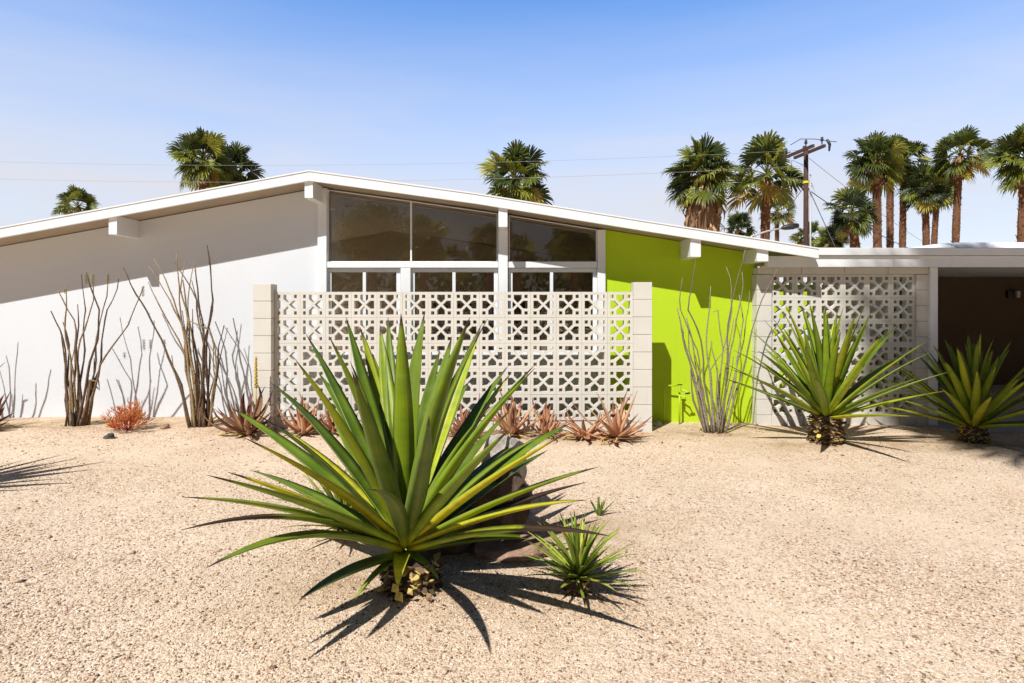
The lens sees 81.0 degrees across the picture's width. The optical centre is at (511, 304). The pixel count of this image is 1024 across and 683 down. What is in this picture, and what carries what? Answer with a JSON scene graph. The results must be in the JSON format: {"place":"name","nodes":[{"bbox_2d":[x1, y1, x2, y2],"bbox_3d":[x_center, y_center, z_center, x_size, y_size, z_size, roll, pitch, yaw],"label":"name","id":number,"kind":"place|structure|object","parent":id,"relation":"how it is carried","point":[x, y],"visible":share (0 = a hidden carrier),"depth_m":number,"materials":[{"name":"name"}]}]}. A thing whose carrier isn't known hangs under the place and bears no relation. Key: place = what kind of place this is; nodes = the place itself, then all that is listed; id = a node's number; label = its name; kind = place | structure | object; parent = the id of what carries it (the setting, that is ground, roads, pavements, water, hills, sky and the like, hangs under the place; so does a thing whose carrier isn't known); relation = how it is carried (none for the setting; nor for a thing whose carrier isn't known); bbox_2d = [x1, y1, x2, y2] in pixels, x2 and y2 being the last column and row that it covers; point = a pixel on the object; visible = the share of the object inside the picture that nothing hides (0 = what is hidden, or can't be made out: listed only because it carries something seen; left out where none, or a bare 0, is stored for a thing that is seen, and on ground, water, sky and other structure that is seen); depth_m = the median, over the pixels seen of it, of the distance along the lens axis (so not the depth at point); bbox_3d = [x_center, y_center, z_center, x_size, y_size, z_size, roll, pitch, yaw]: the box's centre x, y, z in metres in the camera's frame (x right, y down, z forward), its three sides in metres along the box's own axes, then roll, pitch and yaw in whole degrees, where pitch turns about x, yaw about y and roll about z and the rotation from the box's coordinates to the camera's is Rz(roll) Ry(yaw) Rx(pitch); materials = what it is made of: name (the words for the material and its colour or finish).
{"place":"outdoors","nodes":[
{"label":"outdoors","id":0,"kind":"place"},
{"bbox_2d":[0,395,1023,682],"bbox_3d":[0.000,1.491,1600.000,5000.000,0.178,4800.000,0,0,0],"label":"ground","id":1,"kind":"structure","parent":0,"point":[240,453],"depth_m":3.54,"materials":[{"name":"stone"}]},
{"bbox_2d":[0,392,15,428],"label":"aloe","id":2,"kind":"object","parent":1,"relation":"on","point":[2,425],"visible":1,"depth_m":6.99,"materials":[{"name":"red plant"}]},
{"bbox_2d":[51,184,100,215],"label":"fan palm","id":3,"kind":"object","parent":1,"relation":"on","point":[73,193],"visible":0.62,"depth_m":40.89,"materials":[{"name":"green plant"}]},
{"bbox_2d":[50,272,144,426],"bbox_3d":[-4.923,0.537,7.181,1.184,1.866,0.460,0,0,0],"label":"ocotillo","id":4,"kind":"object","parent":1,"relation":"on","point":[81,415],"visible":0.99,"depth_m":7.18,"materials":[{"name":"plant"}]},
{"bbox_2d":[103,433,115,438],"bbox_3d":[-4.427,1.453,6.597,0.117,0.090,0.096,0,0,37],"label":"rock","id":5,"kind":"object","parent":1,"relation":"on","point":[109,436],"visible":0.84,"depth_m":6.58,"materials":[{"name":"grey stone"}]},
{"bbox_2d":[99,397,154,430],"bbox_3d":[-4.470,1.264,7.008,0.495,0.407,0.612,0,0,-17],"label":"firestick shrub","id":6,"kind":"object","parent":1,"relation":"on","point":[134,415],"visible":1,"depth_m":6.94,"materials":[{"name":"orange plant"}]},
{"bbox_2d":[159,424,169,428],"bbox_3d":[-4.107,1.439,7.098,0.108,0.070,0.089,0,0,-34],"label":"rock","id":7,"kind":"object","parent":1,"relation":"on","point":[165,426],"visible":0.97,"depth_m":7.07,"materials":[{"name":"beige stone"}]},
{"bbox_2d":[122,245,227,427],"bbox_3d":[-4.121,0.394,7.241,1.348,2.176,0.511,0,0,10],"label":"ocotillo","id":8,"kind":"object","parent":1,"relation":"on","point":[198,401],"visible":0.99,"depth_m":7.19,"materials":[{"name":"plant"}]},
{"bbox_2d":[164,126,242,191],"bbox_3d":[-20.566,-5.204,39.943,4.361,13.429,4.585,0,0,0],"label":"fan palm","id":9,"kind":"object","parent":1,"relation":"on","point":[201,172],"visible":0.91,"depth_m":39.34,"materials":[{"name":"green plant"}]},
{"bbox_2d":[203,356,281,440],"bbox_3d":[-2.954,1.027,6.706,0.762,0.881,0.739,0,0,-42],"label":"aloe","id":10,"kind":"object","parent":1,"relation":"on","point":[242,425],"visible":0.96,"depth_m":6.68,"materials":[{"name":"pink plant"}]},
{"bbox_2d":[218,141,266,184],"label":"fan palm","id":11,"kind":"object","parent":1,"relation":"on","point":[237,154],"visible":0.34,"depth_m":42.42,"materials":[{"name":"green plant"}]},
{"bbox_2d":[276,393,332,437],"bbox_3d":[-2.312,1.231,6.758,0.582,0.480,0.542,0,0,0],"label":"aloe","id":12,"kind":"object","parent":1,"relation":"on","point":[303,425],"visible":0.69,"depth_m":6.74,"materials":[{"name":"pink plant"}]},
{"bbox_2d":[267,458,357,532],"bbox_3d":[-1.135,1.266,3.889,0.798,0.558,0.896,0,0,40],"label":"agave","id":13,"kind":"object","parent":1,"relation":"on","point":[330,494],"visible":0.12,"depth_m":3.82,"materials":[{"name":"green plant"}]},
{"bbox_2d":[306,407,361,434],"bbox_3d":[-2.017,1.229,6.799,0.664,0.477,0.503,0,0,0],"label":"aloe","id":14,"kind":"object","parent":1,"relation":"on","point":[330,426],"visible":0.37,"depth_m":6.76,"materials":[{"name":"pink plant"}]},
{"bbox_2d":[182,312,608,601],"bbox_3d":[-0.552,0.774,3.136,2.095,1.480,2.372,0,0,0],"label":"agave","id":15,"kind":"object","parent":1,"relation":"on","point":[409,492],"visible":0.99,"depth_m":2.96,"materials":[{"name":"green plant"}]},
{"bbox_2d":[0,170,818,422],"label":"house","id":16,"kind":"structure","parent":1,"relation":"on","point":[310,231],"depth_m":7.77,"materials":[{"name":"white paint"}]},
{"bbox_2d":[328,268,400,353],"bbox_3d":[-1.918,0.082,7.795,0.943,1.115,0.070,0,0,0],"label":"window","id":17,"kind":"structure","parent":16,"relation":"in","point":[330,270],"depth_m":7.77,"materials":[{"name":"white paint"}]},
{"bbox_2d":[328,190,410,261],"bbox_3d":[-1.849,-1.026,7.800,1.081,0.938,0.060,0,0,0],"label":"window","id":18,"kind":"structure","parent":16,"relation":"in","point":[328,190],"depth_m":7.77,"materials":[{"name":"black glass"}]},
{"bbox_2d":[411,201,497,261],"bbox_3d":[-0.748,-0.952,7.800,1.120,0.790,0.060,0,0,0],"label":"window","id":19,"kind":"structure","parent":16,"relation":"in","point":[412,202],"depth_m":7.77,"materials":[{"name":"black glass"}]},
{"bbox_2d":[411,268,497,353],"bbox_3d":[-0.747,0.082,7.795,1.127,1.115,0.070,0,0,0],"label":"window","id":20,"kind":"structure","parent":16,"relation":"in","point":[413,270],"depth_m":7.77,"materials":[{"name":"white paint"}]},
{"bbox_2d":[423,303,546,353],"bbox_3d":[-0.550,0.650,10.425,2.340,1.380,1.050,0,0,0],"label":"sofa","id":21,"kind":"object","parent":16,"relation":"in","point":[486,329],"visible":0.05,"depth_m":10.72,"materials":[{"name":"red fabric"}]},
{"bbox_2d":[509,215,596,261],"bbox_3d":[0.530,-0.860,7.800,1.142,0.605,0.060,0,0,0],"label":"window","id":22,"kind":"structure","parent":16,"relation":"in","point":[509,215],"depth_m":7.77,"materials":[{"name":"black glass"}]},
{"bbox_2d":[509,268,596,353],"bbox_3d":[0.527,0.082,7.795,1.142,1.115,0.070,0,0,0],"label":"window","id":23,"kind":"structure","parent":16,"relation":"in","point":[594,270],"depth_m":7.77,"materials":[{"name":"white paint"}]},
{"bbox_2d":[253,282,651,431],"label":"block screen wall","id":24,"kind":"structure","parent":1,"relation":"on","point":[267,324],"depth_m":7.12,"materials":[{"name":"white concrete"}]},
{"bbox_2d":[428,510,478,555],"bbox_3d":[-0.403,1.418,3.720,0.447,0.408,0.474,0,0,0],"label":"rock","id":25,"kind":"object","parent":1,"relation":"on","point":[456,549],"visible":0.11,"depth_m":3.54,"materials":[{"name":"brown stone"}]},
{"bbox_2d":[448,394,498,441],"bbox_3d":[-0.511,1.249,6.739,0.677,0.479,0.628,0,0,21],"label":"aloe","id":26,"kind":"object","parent":1,"relation":"on","point":[453,430],"visible":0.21,"depth_m":6.76,"materials":[{"name":"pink plant"}]},
{"bbox_2d":[466,468,531,534],"bbox_3d":[-0.117,1.318,3.847,0.464,0.590,0.335,0,0,-29],"label":"boulder","id":27,"kind":"object","parent":1,"relation":"on","point":[514,482],"visible":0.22,"depth_m":3.74,"materials":[{"name":"brown stone"}]},
{"bbox_2d":[481,434,526,479],"bbox_3d":[-0.054,1.135,4.253,0.325,0.480,0.314,0,0,0],"label":"rock","id":28,"kind":"object","parent":1,"relation":"on","point":[507,441],"visible":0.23,"depth_m":4.16,"materials":[{"name":"grey stone"}]},
{"bbox_2d":[474,534,553,562],"bbox_3d":[0.029,1.475,3.549,0.502,0.207,0.266,0,0,0],"label":"rock","id":29,"kind":"object","parent":1,"relation":"on","point":[506,551],"visible":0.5,"depth_m":3.47,"materials":[{"name":"brown stone"}]},
{"bbox_2d":[476,139,553,204],"bbox_3d":[0.045,-3.998,34.627,4.317,11.015,4.492,0,0,-39],"label":"fan palm","id":30,"kind":"object","parent":1,"relation":"on","point":[531,189],"visible":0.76,"depth_m":34.12,"materials":[{"name":"green plant"}]},
{"bbox_2d":[490,390,546,437],"bbox_3d":[0.026,1.211,6.781,0.751,0.553,0.539,0,0,0],"label":"aloe","id":31,"kind":"object","parent":1,"relation":"on","point":[510,423],"visible":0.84,"depth_m":6.72,"materials":[{"name":"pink plant"}]},
{"bbox_2d":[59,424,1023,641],"bbox_3d":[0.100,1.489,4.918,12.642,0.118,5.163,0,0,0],"label":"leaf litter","id":32,"kind":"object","parent":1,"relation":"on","point":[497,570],"visible":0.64,"depth_m":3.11,"materials":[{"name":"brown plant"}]},
{"bbox_2d":[525,397,576,441],"bbox_3d":[0.373,1.280,6.767,0.630,0.435,0.564,0,0,-43],"label":"aloe","id":33,"kind":"object","parent":1,"relation":"on","point":[546,424],"visible":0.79,"depth_m":6.78,"materials":[{"name":"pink plant"}]},
{"bbox_2d":[520,511,643,606],"bbox_3d":[0.355,1.304,3.116,0.583,0.460,0.681,0,0,-35],"label":"agave","id":34,"kind":"object","parent":1,"relation":"on","point":[576,568],"visible":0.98,"depth_m":3.08,"materials":[{"name":"green plant"}]},
{"bbox_2d":[556,406,614,441],"bbox_3d":[0.820,1.315,6.723,0.704,0.411,0.595,0,0,39],"label":"aloe","id":35,"kind":"object","parent":1,"relation":"on","point":[578,433],"visible":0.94,"depth_m":6.69,"materials":[{"name":"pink plant"}]},
{"bbox_2d":[590,497,614,515],"bbox_3d":[0.621,1.425,4.258,0.148,0.140,0.160,0,0,-43],"label":"agave","id":36,"kind":"object","parent":1,"relation":"on","point":[598,510],"visible":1,"depth_m":4.24,"materials":[{"name":"green plant"}]},
{"bbox_2d":[573,392,652,444],"bbox_3d":[1.183,1.213,6.685,0.872,0.590,0.720,0,0,-38],"label":"aloe","id":37,"kind":"object","parent":1,"relation":"on","point":[616,431],"visible":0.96,"depth_m":6.61,"materials":[{"name":"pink plant"}]},
{"bbox_2d":[653,421,660,425],"bbox_3d":[1.805,1.487,7.502,0.105,0.076,0.087,0,0,-36],"label":"rock","id":38,"kind":"object","parent":1,"relation":"on","point":[657,423],"visible":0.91,"depth_m":7.47,"materials":[{"name":"grey stone"}]},
{"bbox_2d":[663,384,689,423],"bbox_3d":[2.097,1.272,7.630,0.333,0.536,0.076,0,0,25],"label":"water pipe","id":39,"kind":"object","parent":1,"relation":"on","point":[680,390],"visible":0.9,"depth_m":7.65,"materials":[{"name":"metal"}]},
{"bbox_2d":[660,132,741,231],"bbox_3d":[10.665,-3.939,33.505,4.232,10.899,4.286,0,0,30],"label":"fan palm","id":40,"kind":"object","parent":1,"relation":"on","point":[700,195],"visible":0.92,"depth_m":32.60,"materials":[{"name":"green plant"}]},
{"bbox_2d":[677,250,776,433],"bbox_3d":[2.576,0.453,7.195,1.260,2.185,0.612,0,0,0],"label":"ocotillo","id":41,"kind":"object","parent":1,"relation":"on","point":[721,418],"visible":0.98,"depth_m":7.11,"materials":[{"name":"grey plant"}]},
{"bbox_2d":[725,210,756,236],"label":"fan palm","id":42,"kind":"object","parent":1,"relation":"on","point":[738,219],"visible":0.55,"depth_m":39.64,"materials":[{"name":"green plant"}]},
{"bbox_2d":[724,129,814,266],"bbox_3d":[13.883,-4.001,33.363,4.591,11.023,4.600,0,0,-34],"label":"fan palm","id":43,"kind":"object","parent":1,"relation":"on","point":[764,146],"visible":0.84,"depth_m":33.06,"materials":[{"name":"green plant"}]},
{"bbox_2d":[750,223,798,236],"bbox_3d":[9.802,-0.768,22.700,2.113,4.656,0.236,0,0,0],"label":"street lamp","id":44,"kind":"object","parent":1,"relation":"on","point":[791,226],"visible":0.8,"depth_m":22.66,"materials":[{"name":"metal"}]},
{"bbox_2d":[759,196,796,240],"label":"fan palm","id":45,"kind":"object","parent":1,"relation":"on","point":[775,218],"visible":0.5,"depth_m":49.49,"materials":[{"name":"green plant"}]},
{"bbox_2d":[774,277,822,394],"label":"courtyard wall","id":46,"kind":"structure","parent":1,"relation":"on","point":[781,314],"depth_m":10.20,"materials":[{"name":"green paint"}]},
{"bbox_2d":[789,220,826,246],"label":"fan palm","id":47,"kind":"object","parent":1,"relation":"on","point":[815,227],"visible":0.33,"depth_m":39.82,"materials":[{"name":"green plant"}]},
{"bbox_2d":[783,137,835,245],"bbox_3d":[10.354,-2.072,21.249,0.858,7.665,1.932,0,0,-21],"label":"utility pole","id":48,"kind":"object","parent":1,"relation":"on","point":[805,150],"visible":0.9,"depth_m":21.23,"materials":[{"name":"brown wood"}]},
{"bbox_2d":[18,166,795,181],"bbox_3d":[-9.832,-5.024,22.650,40.428,0.841,0.009,0,0,4],"label":"power line","id":49,"kind":"object","parent":48,"relation":"attached to","point":[458,179],"visible":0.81,"depth_m":22.01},
{"bbox_2d":[23,150,795,164],"bbox_3d":[-9.832,-5.683,22.650,40.428,0.922,0.008,0,0,4],"label":"power line","id":50,"kind":"object","parent":48,"relation":"attached to","point":[445,163],"visible":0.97,"depth_m":22.05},
{"bbox_2d":[765,188,802,238],"bbox_3d":[10.243,-2.451,25.648,0.023,3.424,8.710,0,0,-1],"label":"service cable","id":51,"kind":"object","parent":48,"relation":"attached to","point":[786,211],"visible":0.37,"depth_m":22.48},
{"bbox_2d":[809,190,835,247],"bbox_3d":[10.576,-2.750,20.301,0.026,2.750,2.022,0,0,-2],"label":"guy wire","id":52,"kind":"object","parent":48,"relation":"attached to","point":[822,218],"visible":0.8,"depth_m":20.42,"materials":[{"name":"grey metal"}]},
{"bbox_2d":[811,191,907,247],"bbox_3d":[17.588,-3.218,27.148,18.328,1.757,0.030,0,0,-40],"label":"service cable","id":53,"kind":"object","parent":48,"relation":"attached to","point":[853,219],"visible":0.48,"depth_m":23.69,"materials":[{"name":"black rubber"}]},
{"bbox_2d":[809,158,927,244],"bbox_3d":[20.202,-4.042,30.649,26.896,2.367,0.015,0,0,-44],"label":"power line","id":54,"kind":"object","parent":48,"relation":"attached to","point":[863,200],"visible":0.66,"depth_m":25.34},
{"bbox_2d":[814,224,849,247],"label":"fan palm","id":55,"kind":"object","parent":1,"relation":"on","point":[819,243],"visible":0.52,"depth_m":36.52,"materials":[{"name":"green plant"}]},
{"bbox_2d":[724,305,950,445],"bbox_3d":[3.513,0.770,6.431,2.484,1.573,2.117,0,0,0],"label":"agave","id":56,"kind":"object","parent":1,"relation":"on","point":[821,386],"visible":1,"depth_m":6.46,"materials":[{"name":"green plant"}]},
{"bbox_2d":[752,267,929,425],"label":"block screen wall","id":57,"kind":"structure","parent":1,"relation":"on","point":[913,320],"depth_m":7.63,"materials":[{"name":"white concrete"}]},
{"bbox_2d":[823,184,881,247],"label":"fan palm","id":58,"kind":"object","parent":1,"relation":"on","point":[864,215],"visible":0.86,"depth_m":34.47,"materials":[{"name":"green plant"}]},
{"bbox_2d":[842,130,909,247],"bbox_3d":[21.943,-4.478,36.064,3.536,11.976,3.680,0,0,-41],"label":"fan palm","id":59,"kind":"object","parent":1,"relation":"on","point":[875,175],"visible":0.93,"depth_m":35.77,"materials":[{"name":"green plant"}]},
{"bbox_2d":[873,133,912,247],"bbox_3d":[25.082,-4.901,40.095,2.976,12.822,3.014,0,0,-39],"label":"fan palm","id":60,"kind":"object","parent":1,"relation":"on","point":[890,214],"visible":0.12,"depth_m":39.81,"materials":[{"name":"brown plant"}]},
{"bbox_2d":[764,242,1023,424],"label":"carport","id":61,"kind":"object","parent":1,"relation":"on","point":[970,284],"visible":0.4,"depth_m":9.90,"materials":[{"name":"white paint"}]},
{"bbox_2d":[1006,290,1022,297],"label":"wall lantern","id":62,"kind":"object","parent":61,"relation":"attached to","point":[1009,293],"depth_m":11.30,"materials":[{"name":"metal"}]},
{"bbox_2d":[898,138,932,247],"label":"fan palm","id":63,"kind":"object","parent":1,"relation":"on","point":[916,147],"visible":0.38,"depth_m":39.63,"materials":[{"name":"plant"}]},
{"bbox_2d":[894,161,950,245],"bbox_3d":[26.680,-3.864,38.629,3.018,10.748,3.428,0,0,0],"label":"fan palm","id":64,"kind":"object","parent":1,"relation":"on","point":[925,199],"visible":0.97,"depth_m":38.45,"materials":[{"name":"green plant"}]},
{"bbox_2d":[912,165,961,244],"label":"fan palm","id":65,"kind":"object","parent":1,"relation":"on","point":[935,220],"visible":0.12,"depth_m":42.52,"materials":[{"name":"brown plant"}]},
{"bbox_2d":[879,329,1023,443],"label":"agave","id":66,"kind":"object","parent":1,"relation":"on","point":[967,383],"visible":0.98,"depth_m":6.65,"materials":[{"name":"green plant"}]},
{"bbox_2d":[925,124,996,242],"bbox_3d":[28.000,-4.824,37.199,3.833,12.669,3.858,0,0,0],"label":"fan palm","id":67,"kind":"object","parent":1,"relation":"on","point":[960,168],"visible":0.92,"depth_m":37.07,"materials":[{"name":"green plant"}]},
{"bbox_2d":[979,123,1023,241],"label":"fan palm","id":68,"kind":"object","parent":1,"relation":"on","point":[1010,147],"visible":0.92,"depth_m":34.67,"materials":[{"name":"green plant"}]},
{"bbox_2d":[0,0,1023,267],"label":"sky","id":69,"kind":"structure","parent":0,"point":[344,87],"materials":[{"name":"blue"}]},
{"bbox_2d":[927,385,1023,432],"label":"driveway","id":70,"kind":"structure","parent":0,"point":[946,427],"depth_m":8.08,"materials":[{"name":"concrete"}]}
]}

